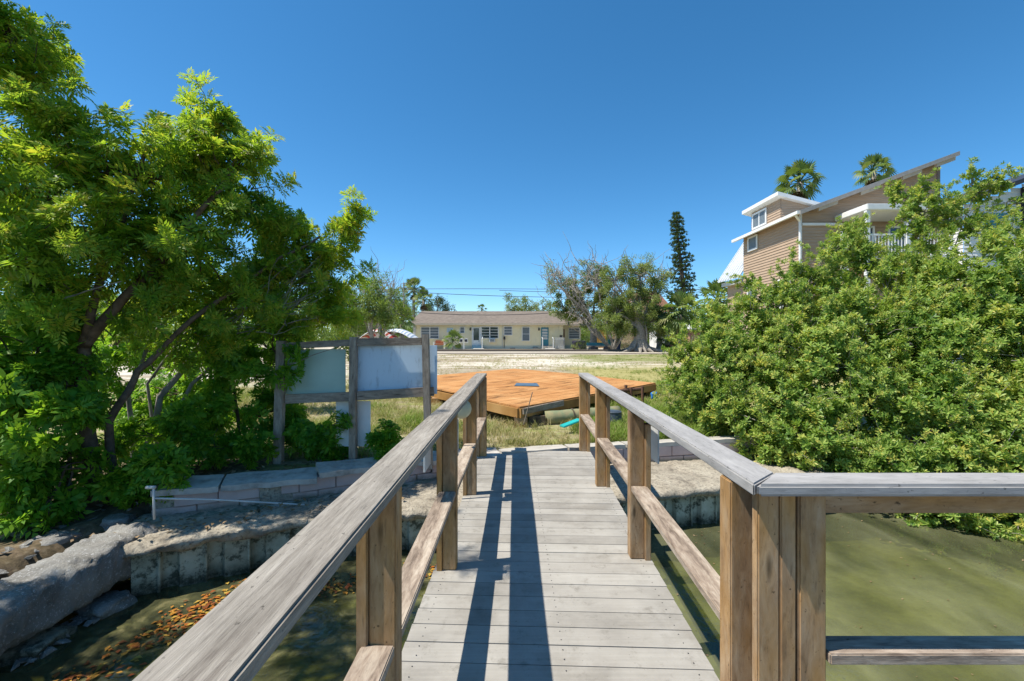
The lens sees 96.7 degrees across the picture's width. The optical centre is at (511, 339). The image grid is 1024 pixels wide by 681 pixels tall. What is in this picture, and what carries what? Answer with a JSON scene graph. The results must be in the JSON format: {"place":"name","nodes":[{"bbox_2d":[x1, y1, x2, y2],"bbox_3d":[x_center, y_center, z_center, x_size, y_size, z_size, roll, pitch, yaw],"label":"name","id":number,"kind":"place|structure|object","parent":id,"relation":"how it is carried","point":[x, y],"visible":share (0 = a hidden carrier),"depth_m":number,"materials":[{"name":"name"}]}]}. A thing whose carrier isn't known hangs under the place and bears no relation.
{"place":"outdoors","nodes":[
{"label":"outdoors","id":0,"kind":"place"},
{"bbox_2d":[35,351,667,353],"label":"road","id":1,"kind":"structure","parent":0,"point":[487,352],"depth_m":39.12,"materials":[{"name":"grey asphalt"}]},
{"bbox_2d":[423,449,430,472],"bbox_3d":[-0.563,0.720,3.000,0.018,0.260,0.200,0,0,0],"label":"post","id":2,"kind":"object","parent":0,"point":[426,460],"visible":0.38,"depth_m":2.97,"materials":[{"name":"white wood"}]},
{"bbox_2d":[415,312,554,314],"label":"power line","id":3,"kind":"object","parent":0,"point":[468,314],"visible":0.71,"depth_m":48.58,"materials":[{"name":"metal"}]},
{"bbox_2d":[238,353,741,397],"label":"grass","id":4,"kind":"structure","parent":0,"point":[507,358],"depth_m":24.18,"materials":[{"name":"plant"}]},
{"bbox_2d":[0,340,994,579],"bbox_3d":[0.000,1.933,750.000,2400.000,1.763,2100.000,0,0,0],"label":"ground","id":5,"kind":"structure","parent":0,"point":[14,561],"depth_m":9.88,"materials":[{"name":"beige sand"}]},
{"bbox_2d":[9,521,46,537],"bbox_3d":[-4.697,1.870,4.394,0.250,0.120,0.294,0,0,0],"label":"rock","id":6,"kind":"object","parent":5,"relation":"on","point":[19,532],"visible":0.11,"depth_m":4.30,"materials":[{"name":"stone"}]},
{"bbox_2d":[19,530,82,545],"bbox_3d":[-4.246,1.887,4.149,0.365,0.176,0.398,0,0,0],"label":"rock","id":7,"kind":"object","parent":5,"relation":"on","point":[53,538],"visible":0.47,"depth_m":4.15,"materials":[{"name":"stone"}]},
{"bbox_2d":[0,284,129,541],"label":"broad shrub","id":8,"kind":"object","parent":5,"relation":"on","point":[34,470],"visible":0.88,"depth_m":4.47,"materials":[{"name":"green plant"}]},
{"bbox_2d":[0,500,151,670],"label":"gravel","id":9,"kind":"structure","parent":5,"relation":"on","point":[76,621],"depth_m":3.71,"materials":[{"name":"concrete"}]},
{"bbox_2d":[0,521,157,655],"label":"concrete slab","id":10,"kind":"structure","parent":5,"relation":"on","point":[43,594],"depth_m":3.57,"materials":[{"name":"grey concrete"}]},
{"bbox_2d":[99,513,137,530],"bbox_3d":[-3.993,1.851,4.628,0.246,0.119,0.262,0,0,-23],"label":"rock","id":11,"kind":"object","parent":5,"relation":"on","point":[108,521],"visible":0.73,"depth_m":4.57,"materials":[{"name":"stone"}]},
{"bbox_2d":[46,314,234,447],"bbox_3d":[-5.523,0.615,6.930,3.102,2.191,1.788,0,0,0],"label":"tall shrub","id":12,"kind":"object","parent":5,"relation":"on","point":[115,385],"visible":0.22,"depth_m":6.90,"materials":[{"name":"green plant"}]},
{"bbox_2d":[90,437,197,510],"bbox_3d":[-3.886,1.489,4.896,0.996,0.852,0.652,0,0,0],"label":"shrub","id":13,"kind":"object","parent":5,"relation":"on","point":[166,463],"visible":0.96,"depth_m":4.74,"materials":[{"name":"green plant"}]},
{"bbox_2d":[0,194,306,377],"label":"pepper tree","id":14,"kind":"object","parent":5,"relation":"on","point":[101,309],"depth_m":9.06,"materials":[{"name":"green plant"}]},
{"bbox_2d":[0,0,320,506],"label":"pepper tree","id":15,"kind":"object","parent":5,"relation":"on","point":[41,239],"visible":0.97,"depth_m":4.89,"materials":[{"name":"green plant"}]},
{"bbox_2d":[114,391,279,474],"bbox_3d":[-3.930,1.174,5.665,1.945,1.042,0.702,0,0,0],"label":"shrub","id":16,"kind":"object","parent":5,"relation":"on","point":[194,435],"visible":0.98,"depth_m":5.58,"materials":[{"name":"green plant"}]},
{"bbox_2d":[0,448,406,541],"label":"leaf litter","id":17,"kind":"object","parent":5,"relation":"on","point":[194,520],"visible":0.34,"depth_m":4.81,"materials":[{"name":"plant"}]},
{"bbox_2d":[135,315,309,443],"bbox_3d":[-4.011,0.642,6.256,2.761,2.025,1.326,0,0,0],"label":"tall shrub","id":18,"kind":"object","parent":5,"relation":"on","point":[217,388],"visible":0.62,"depth_m":5.98,"materials":[{"name":"green plant"}]},
{"bbox_2d":[126,185,380,456],"bbox_3d":[-3.351,-0.211,6.025,2.982,3.772,1.603,0,0,-28],"label":"pepper tree","id":19,"kind":"object","parent":5,"relation":"on","point":[327,307],"visible":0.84,"depth_m":5.84,"materials":[{"name":"green plant"}]},
{"bbox_2d":[52,256,342,364],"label":"dead branches","id":20,"kind":"object","parent":19,"relation":"attached to","point":[238,317],"visible":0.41,"depth_m":5.77,"materials":[{"name":"grey plant"}]},
{"bbox_2d":[267,305,345,348],"bbox_3d":[-18.351,-1.580,39.862,7.781,5.595,5.486,0,0,0],"label":"background tree","id":21,"kind":"object","parent":5,"relation":"on","point":[324,330],"visible":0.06,"depth_m":40.00,"materials":[{"name":"green plant"}]},
{"bbox_2d":[282,403,352,461],"bbox_3d":[-2.622,1.283,6.114,1.178,0.885,0.704,0,0,0],"label":"shrub","id":22,"kind":"object","parent":5,"relation":"on","point":[309,438],"visible":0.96,"depth_m":5.98,"materials":[{"name":"green plant"}]},
{"bbox_2d":[1,316,696,343],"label":"distant woods","id":23,"kind":"object","parent":5,"relation":"on","point":[172,328],"depth_m":110.65,"materials":[{"name":"green plant"}]},
{"bbox_2d":[273,334,436,468],"bbox_3d":[-2.050,0.814,5.984,2.116,1.755,0.163,0,0,0],"label":"notice board","id":24,"kind":"object","parent":5,"relation":"on","point":[385,368],"visible":0.8,"depth_m":6.02,"materials":[{"name":"grey wood"}]},
{"bbox_2d":[326,300,383,338],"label":"background tree","id":25,"kind":"object","parent":5,"relation":"on","point":[364,330],"visible":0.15,"depth_m":43.67,"materials":[{"name":"green plant"}]},
{"bbox_2d":[338,251,414,337],"bbox_3d":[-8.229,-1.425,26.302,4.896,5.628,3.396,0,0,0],"label":"background tree","id":26,"kind":"object","parent":5,"relation":"on","point":[381,314],"visible":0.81,"depth_m":25.97,"materials":[{"name":"green plant"}]},
{"bbox_2d":[360,329,398,337],"bbox_3d":[-10.430,0.186,36.000,2.644,2.023,3.292,0,0,0],"label":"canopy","id":27,"kind":"object","parent":5,"relation":"on","point":[389,335],"visible":0.32,"depth_m":35.59,"materials":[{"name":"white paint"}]},
{"bbox_2d":[354,304,410,337],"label":"background tree","id":28,"kind":"object","parent":5,"relation":"on","point":[398,326],"visible":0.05,"depth_m":59.60,"materials":[{"name":"green plant"}]},
{"bbox_2d":[363,418,404,460],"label":"shrub","id":29,"kind":"object","parent":5,"relation":"on","point":[385,441],"visible":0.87,"depth_m":5.97,"materials":[{"name":"green plant"}]},
{"bbox_2d":[374,329,417,337],"bbox_3d":[-9.367,0.180,37.000,3.438,2.058,3.292,0,0,0],"label":"canopy","id":30,"kind":"object","parent":5,"relation":"on","point":[408,334],"visible":0.51,"depth_m":36.03,"materials":[{"name":"white paint"}]},
{"bbox_2d":[385,285,419,337],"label":"background tree","id":31,"kind":"object","parent":5,"relation":"on","point":[416,309],"visible":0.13,"depth_m":65.75,"materials":[{"name":"green plant"}]},
{"bbox_2d":[388,307,417,337],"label":"fan palm","id":32,"kind":"object","parent":5,"relation":"on","point":[409,324],"visible":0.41,"depth_m":45.61,"materials":[{"name":"green plant"}]},
{"bbox_2d":[403,283,404,337],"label":"utility pole","id":33,"kind":"object","parent":5,"relation":"on","point":[404,298],"visible":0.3,"depth_m":57.98,"materials":[{"name":"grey wood"}]},
{"bbox_2d":[400,277,425,317],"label":"fan palm","id":34,"kind":"object","parent":5,"relation":"on","point":[413,289],"visible":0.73,"depth_m":61.79,"materials":[{"name":"green plant"}]},
{"bbox_2d":[411,289,433,310],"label":"fan palm","id":35,"kind":"object","parent":5,"relation":"on","point":[424,307],"visible":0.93,"depth_m":59.82,"materials":[{"name":"green plant"}]},
{"bbox_2d":[418,294,455,313],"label":"background tree","id":36,"kind":"object","parent":5,"relation":"on","point":[442,301],"visible":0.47,"depth_m":67.70,"materials":[{"name":"green plant"}]},
{"bbox_2d":[433,340,445,348],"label":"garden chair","id":37,"kind":"object","parent":5,"relation":"on","point":[439,341],"visible":0.86,"depth_m":49.35,"materials":[{"name":"plastic"}]},
{"bbox_2d":[442,329,462,348],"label":"shrub","id":38,"kind":"object","parent":5,"relation":"on","point":[453,333],"visible":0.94,"depth_m":47.24,"materials":[{"name":"green plant"}]},
{"bbox_2d":[97,383,852,458],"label":"grass","id":39,"kind":"structure","parent":5,"relation":"on","point":[407,418],"depth_m":8.21,"materials":[{"name":"green plant"}]},
{"bbox_2d":[560,418,578,427],"bbox_3d":[1.008,1.435,7.776,0.376,0.120,0.147,0,0,-29],"label":"plastic scrap","id":40,"kind":"object","parent":39,"relation":"on","point":[569,423],"visible":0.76,"depth_m":7.75,"materials":[{"name":"teal plastic"}]},
{"bbox_2d":[411,311,582,348],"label":"long house","id":41,"kind":"structure","parent":5,"relation":"on","point":[503,330],"depth_m":50.00,"materials":[{"name":"beige paint"}]},
{"bbox_2d":[421,327,438,338],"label":"window","id":42,"kind":"structure","parent":41,"relation":"in","point":[433,332],"depth_m":49.98,"materials":[{"name":"grey glass"}]},
{"bbox_2d":[473,327,479,345],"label":"door","id":43,"kind":"structure","parent":41,"relation":"in","point":[476,330],"depth_m":49.93,"materials":[{"name":"white paint"}]},
{"bbox_2d":[481,326,498,338],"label":"window","id":44,"kind":"structure","parent":41,"relation":"in","point":[488,332],"depth_m":49.98,"materials":[{"name":"grey glass"}]},
{"bbox_2d":[504,326,511,334],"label":"window","id":45,"kind":"structure","parent":41,"relation":"in","point":[507,329],"depth_m":49.98,"materials":[{"name":"glass"}]},
{"bbox_2d":[522,327,529,340],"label":"window","id":46,"kind":"structure","parent":41,"relation":"in","point":[525,330],"depth_m":49.98,"materials":[{"name":"grey glass"}]},
{"bbox_2d":[541,328,548,345],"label":"door","id":47,"kind":"structure","parent":41,"relation":"in","point":[544,331],"depth_m":49.93,"materials":[{"name":"teal paint"}]},
{"bbox_2d":[568,328,579,338],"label":"window","id":48,"kind":"structure","parent":41,"relation":"in","point":[573,334],"depth_m":51.58,"materials":[{"name":"grey glass"}]},
{"bbox_2d":[502,292,540,310],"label":"background tree","id":49,"kind":"object","parent":5,"relation":"on","point":[520,307],"visible":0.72,"depth_m":65.48,"materials":[{"name":"green plant"}]},
{"bbox_2d":[437,349,624,350],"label":"kerb","id":50,"kind":"structure","parent":5,"relation":"on","point":[530,349],"depth_m":41.62,"materials":[{"name":"grey concrete"}]},
{"bbox_2d":[529,415,545,425],"bbox_3d":[0.470,1.515,8.460,0.300,0.190,0.080,0,0,0],"label":"dark board","id":51,"kind":"object","parent":5,"relation":"on","point":[540,419],"visible":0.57,"depth_m":8.42,"materials":[{"name":"black wood"}]},
{"bbox_2d":[149,429,936,520],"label":"retaining wall","id":52,"kind":"structure","parent":5,"relation":"on","point":[322,478],"depth_m":5.27,"materials":[{"name":"concrete"}]},
{"bbox_2d":[431,369,655,427],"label":"platform","id":53,"kind":"structure","parent":5,"relation":"on","point":[552,391],"depth_m":10.91,"materials":[{"name":"orange wood"}]},
{"bbox_2d":[514,383,538,385],"bbox_3d":[0.370,1.169,11.725,0.620,0.014,0.750,0,0,0],"label":"metal plate","id":54,"kind":"object","parent":53,"relation":"on","point":[526,384],"visible":1,"depth_m":11.69,"materials":[{"name":"metal"}]},
{"bbox_2d":[532,298,558,310],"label":"background tree","id":55,"kind":"object","parent":5,"relation":"on","point":[546,306],"visible":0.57,"depth_m":61.90,"materials":[{"name":"green plant"}]},
{"bbox_2d":[542,336,553,348],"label":"porch steps","id":56,"kind":"structure","parent":5,"relation":"on","point":[543,347],"depth_m":48.80,"materials":[{"name":"concrete"}]},
{"bbox_2d":[555,335,563,348],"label":"lattice fence","id":57,"kind":"object","parent":5,"relation":"on","point":[558,342],"visible":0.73,"depth_m":48.95,"materials":[{"name":"metal"}]},
{"bbox_2d":[402,450,719,680],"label":"boardwalk","id":58,"kind":"structure","parent":5,"relation":"on","point":[548,579],"depth_m":2.81,"materials":[{"name":"grey wood"}]},
{"bbox_2d":[132,373,486,680],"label":"wooden railing","id":59,"kind":"object","parent":58,"relation":"attached to","point":[240,632],"visible":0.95,"depth_m":1.51,"materials":[{"name":"brown wood"}]},
{"bbox_2d":[458,401,471,493],"bbox_3d":[-0.491,1.061,4.481,0.193,0.959,0.239,0,0,0],"label":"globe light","id":60,"kind":"object","parent":59,"relation":"attached to","point":[464,412],"visible":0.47,"depth_m":4.40,"materials":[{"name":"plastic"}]},
{"bbox_2d":[578,373,1023,680],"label":"wooden railing","id":61,"kind":"object","parent":58,"relation":"attached to","point":[764,594],"visible":0.95,"depth_m":1.59,"materials":[{"name":"brown wood"}]},
{"bbox_2d":[651,426,658,463],"bbox_3d":[1.150,0.785,3.670,0.024,0.390,0.200,0,0,0],"label":"sign board","id":62,"kind":"object","parent":61,"relation":"attached to","point":[654,444],"visible":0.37,"depth_m":3.63,"materials":[{"name":"grey wood"}]},
{"bbox_2d":[121,440,1001,596],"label":"seawall","id":63,"kind":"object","parent":5,"relation":"on","point":[685,493],"visible":0.23,"depth_m":4.70,"materials":[{"name":"concrete"}]},
{"bbox_2d":[145,486,304,519],"bbox_3d":[-2.683,1.738,4.922,2.022,0.632,0.110,0,0,-32],"label":"water pipe","id":64,"kind":"object","parent":63,"relation":"on","point":[153,488],"visible":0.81,"depth_m":4.56,"materials":[{"name":"grey metal"}]},
{"bbox_2d":[544,259,619,348],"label":"ficus tree","id":65,"kind":"object","parent":5,"relation":"on","point":[568,303],"visible":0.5,"depth_m":45.55,"materials":[{"name":"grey plant"}]},
{"bbox_2d":[543,406,621,424],"bbox_3d":[1.360,1.477,8.775,1.552,0.325,0.315,0,0,-17],"label":"log","id":66,"kind":"object","parent":5,"relation":"on","point":[556,416],"visible":0.4,"depth_m":8.55,"materials":[{"name":"beige wood"}]},
{"bbox_2d":[571,331,597,348],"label":"garden shrub","id":67,"kind":"object","parent":5,"relation":"on","point":[586,341],"visible":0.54,"depth_m":47.50,"materials":[{"name":"green plant"}]},
{"bbox_2d":[587,343,609,348],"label":"flat trailer","id":68,"kind":"object","parent":5,"relation":"on","point":[593,345],"visible":0.6,"depth_m":44.20,"materials":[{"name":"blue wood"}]},
{"bbox_2d":[581,316,626,341],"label":"background tree","id":69,"kind":"object","parent":5,"relation":"on","point":[607,336],"visible":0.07,"depth_m":59.73,"materials":[{"name":"green plant"}]},
{"bbox_2d":[532,236,684,348],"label":"bare tree","id":70,"kind":"object","parent":5,"relation":"on","point":[615,343],"visible":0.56,"depth_m":43.36,"materials":[{"name":"grey plant"}]},
{"bbox_2d":[610,409,621,423],"bbox_3d":[1.833,1.445,8.300,0.400,0.287,0.400,0,0,0],"label":"bucket","id":71,"kind":"object","parent":5,"relation":"on","point":[616,415],"visible":0.44,"depth_m":8.15,"materials":[{"name":"plastic"}]},
{"bbox_2d":[613,332,633,346],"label":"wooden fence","id":72,"kind":"object","parent":5,"relation":"on","point":[626,340],"visible":0.11,"depth_m":55.98,"materials":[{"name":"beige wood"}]},
{"bbox_2d":[620,335,630,348],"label":"garden shrub","id":73,"kind":"object","parent":5,"relation":"on","point":[623,346],"visible":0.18,"depth_m":47.98,"materials":[{"name":"green plant"}]},
{"bbox_2d":[619,385,643,401],"bbox_3d":[2.788,1.335,10.473,1.068,0.558,0.312,0,0,-39],"label":"steel bracket","id":74,"kind":"object","parent":5,"relation":"on","point":[631,389],"visible":0.5,"depth_m":10.47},
{"bbox_2d":[591,252,682,352],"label":"ficus tree","id":75,"kind":"object","parent":5,"relation":"on","point":[631,310],"visible":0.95,"depth_m":40.59,"materials":[{"name":"green plant"}]},
{"bbox_2d":[625,293,671,344],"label":"red roof house","id":76,"kind":"structure","parent":5,"relation":"on","point":[664,302],"depth_m":76.28,"materials":[{"name":"beige paint"}]},
{"bbox_2d":[624,301,677,343],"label":"background tree","id":77,"kind":"object","parent":5,"relation":"on","point":[648,340],"visible":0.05,"depth_m":65.69,"materials":[{"name":"plant"}]},
{"bbox_2d":[650,332,656,347],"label":"shed","id":78,"kind":"structure","parent":5,"relation":"on","point":[652,344],"depth_m":59.29,"materials":[{"name":"white paint"}]},
{"bbox_2d":[643,307,669,349],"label":"ivy trunk tree","id":79,"kind":"object","parent":5,"relation":"on","point":[658,343],"visible":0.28,"depth_m":41.84,"materials":[{"name":"green plant"}]},
{"bbox_2d":[652,331,675,350],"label":"fan palm","id":80,"kind":"object","parent":5,"relation":"on","point":[666,344],"visible":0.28,"depth_m":41.74,"materials":[{"name":"green plant"}]},
{"bbox_2d":[655,289,700,346],"bbox_3d":[14.803,-1.613,40.000,4.614,5.607,4.599,0,0,0],"label":"fan palm","id":81,"kind":"object","parent":5,"relation":"on","point":[680,299],"visible":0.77,"depth_m":39.45,"materials":[{"name":"green plant"}]},
{"bbox_2d":[565,393,799,441],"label":"grass","id":82,"kind":"structure","parent":5,"relation":"on","point":[661,400],"depth_m":8.16,"materials":[{"name":"green plant"}]},
{"bbox_2d":[666,211,698,298],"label":"norfolk pine","id":83,"kind":"object","parent":5,"relation":"on","point":[678,258],"visible":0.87,"depth_m":69.61,"materials":[{"name":"green plant"}]},
{"bbox_2d":[674,324,713,349],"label":"house","id":84,"kind":"structure","parent":5,"relation":"on","point":[690,336],"depth_m":46.00,"materials":[{"name":"beige"}]},
{"bbox_2d":[698,279,726,323],"bbox_3d":[16.263,-1.849,35.946,3.802,6.178,3.767,0,0,0],"label":"fan palm","id":85,"kind":"object","parent":5,"relation":"on","point":[715,285],"visible":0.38,"depth_m":35.79,"materials":[{"name":"green plant"}]},
{"bbox_2d":[717,242,743,347],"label":"wing house","id":86,"kind":"structure","parent":5,"relation":"on","point":[735,265],"depth_m":29.51,"materials":[{"name":"metal"}]},
{"bbox_2d":[651,279,816,460],"bbox_3d":[3.989,0.636,8.119,3.125,3.466,2.656,0,0,0],"label":"mangrove bush","id":87,"kind":"object","parent":5,"relation":"on","point":[702,394],"visible":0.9,"depth_m":7.90,"materials":[{"name":"green plant"}]},
{"bbox_2d":[772,157,826,199],"bbox_3d":[25.286,-7.343,40.045,4.324,17.050,4.316,0,0,0],"label":"fan palm","id":88,"kind":"object","parent":5,"relation":"on","point":[798,167],"visible":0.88,"depth_m":39.71,"materials":[{"name":"green plant"}]},
{"bbox_2d":[725,215,930,472],"bbox_3d":[5.275,0.085,7.913,3.180,5.063,4.454,0,0,45],"label":"mangrove bush","id":89,"kind":"object","parent":5,"relation":"on","point":[828,335],"visible":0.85,"depth_m":7.16,"materials":[{"name":"green plant"}]},
{"bbox_2d":[731,151,959,352],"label":"tan house","id":90,"kind":"structure","parent":5,"relation":"on","point":[781,222],"depth_m":22.19,"materials":[{"name":"beige wood"}]},
{"bbox_2d":[747,234,757,251],"bbox_3d":[13.985,-5.585,26.448,0.070,0.850,1.042,0,0,0],"label":"window","id":91,"kind":"structure","parent":90,"relation":"in","point":[752,241],"depth_m":26.45,"materials":[{"name":"white glass"}]},
{"bbox_2d":[752,207,766,229],"bbox_3d":[14.685,-7.135,27.025,0.070,0.950,1.525,0,0,0],"label":"window","id":92,"kind":"structure","parent":90,"relation":"in","point":[759,218],"depth_m":26.99,"materials":[{"name":"white glass"}]},
{"bbox_2d":[870,226,874,242],"bbox_3d":[17.225,-4.560,22.165,0.850,1.900,0.070,0,0,0],"label":"window","id":93,"kind":"structure","parent":90,"relation":"in","point":[872,230],"depth_m":22.13,"materials":[{"name":"glass"}]},
{"bbox_2d":[887,226,903,251],"bbox_3d":[18.775,-4.710,22.165,0.950,1.600,0.070,0,0,0],"label":"window","id":94,"kind":"structure","parent":90,"relation":"in","point":[895,227],"depth_m":22.16,"materials":[{"name":"grey glass"}]},
{"bbox_2d":[852,152,897,187],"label":"fan palm","id":95,"kind":"object","parent":5,"relation":"on","point":[876,160],"visible":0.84,"depth_m":43.62,"materials":[{"name":"green plant"}]},
{"bbox_2d":[825,212,1003,472],"bbox_3d":[6.635,0.050,7.377,2.537,5.124,4.966,0,0,34],"label":"mangrove bush","id":96,"kind":"object","parent":5,"relation":"on","point":[906,263],"visible":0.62,"depth_m":7.16,"materials":[{"name":"green plant"}]},
{"bbox_2d":[873,156,1023,259],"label":"mangrove tree","id":97,"kind":"object","parent":5,"relation":"on","point":[944,211],"visible":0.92,"depth_m":9.05,"materials":[{"name":"green plant"}]},
{"bbox_2d":[892,204,1023,541],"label":"mangrove bush","id":98,"kind":"object","parent":5,"relation":"on","point":[997,292],"visible":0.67,"depth_m":6.63,"materials":[{"name":"green plant"}]},
{"bbox_2d":[940,174,1023,362],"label":"white house","id":99,"kind":"structure","parent":5,"relation":"on","point":[1014,192],"depth_m":24.98,"materials":[{"name":"paint"}]},
{"bbox_2d":[978,211,1007,233],"bbox_3d":[26.400,-6.310,24.935,1.600,1.400,0.110,0,0,0],"label":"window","id":100,"kind":"structure","parent":99,"relation":"in","point":[1005,212],"depth_m":24.88,"materials":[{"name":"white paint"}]},
{"bbox_2d":[0,513,1023,680],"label":"water","id":101,"kind":"structure","parent":0,"point":[979,584],"depth_m":3.97,"materials":[{"name":"green liquid"}]},
{"bbox_2d":[0,623,77,666],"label":"rock","id":102,"kind":"object","parent":101,"relation":"in","point":[36,645],"visible":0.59,"depth_m":3.37,"materials":[{"name":"grey stone"}]},
{"bbox_2d":[72,590,137,619],"bbox_3d":[-3.503,2.313,3.938,0.311,0.153,0.358,0,0,12],"label":"rock","id":103,"kind":"object","parent":101,"relation":"in","point":[105,605],"visible":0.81,"depth_m":3.88,"materials":[{"name":"stone"}]},
{"bbox_2d":[52,566,434,680],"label":"fallen leaves","id":104,"kind":"object","parent":101,"relation":"on","point":[133,646],"visible":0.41,"depth_m":3.64,"materials":[{"name":"orange plant"}]},
{"bbox_2d":[663,515,1023,678],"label":"floating debris","id":105,"kind":"object","parent":101,"relation":"on","point":[870,581],"visible":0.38,"depth_m":4.27,"materials":[{"name":"brown plant"}]},
{"bbox_2d":[0,0,1023,337],"label":"sky","id":106,"kind":"structure","parent":0,"point":[482,136],"materials":[{"name":"blue"}]},
{"bbox_2d":[387,290,702,297],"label":"power line","id":107,"kind":"object","parent":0,"point":[511,296],"visible":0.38,"depth_m":57.67,"materials":[{"name":"metal"}]},
{"bbox_2d":[572,341,585,348],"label":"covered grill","id":108,"kind":"object","parent":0,"point":[575,342],"visible":0.62,"depth_m":48.87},
{"bbox_2d":[500,289,698,291],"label":"power line","id":109,"kind":"object","parent":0,"point":[542,291],"visible":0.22,"depth_m":55.33,"materials":[{"name":"metal"}]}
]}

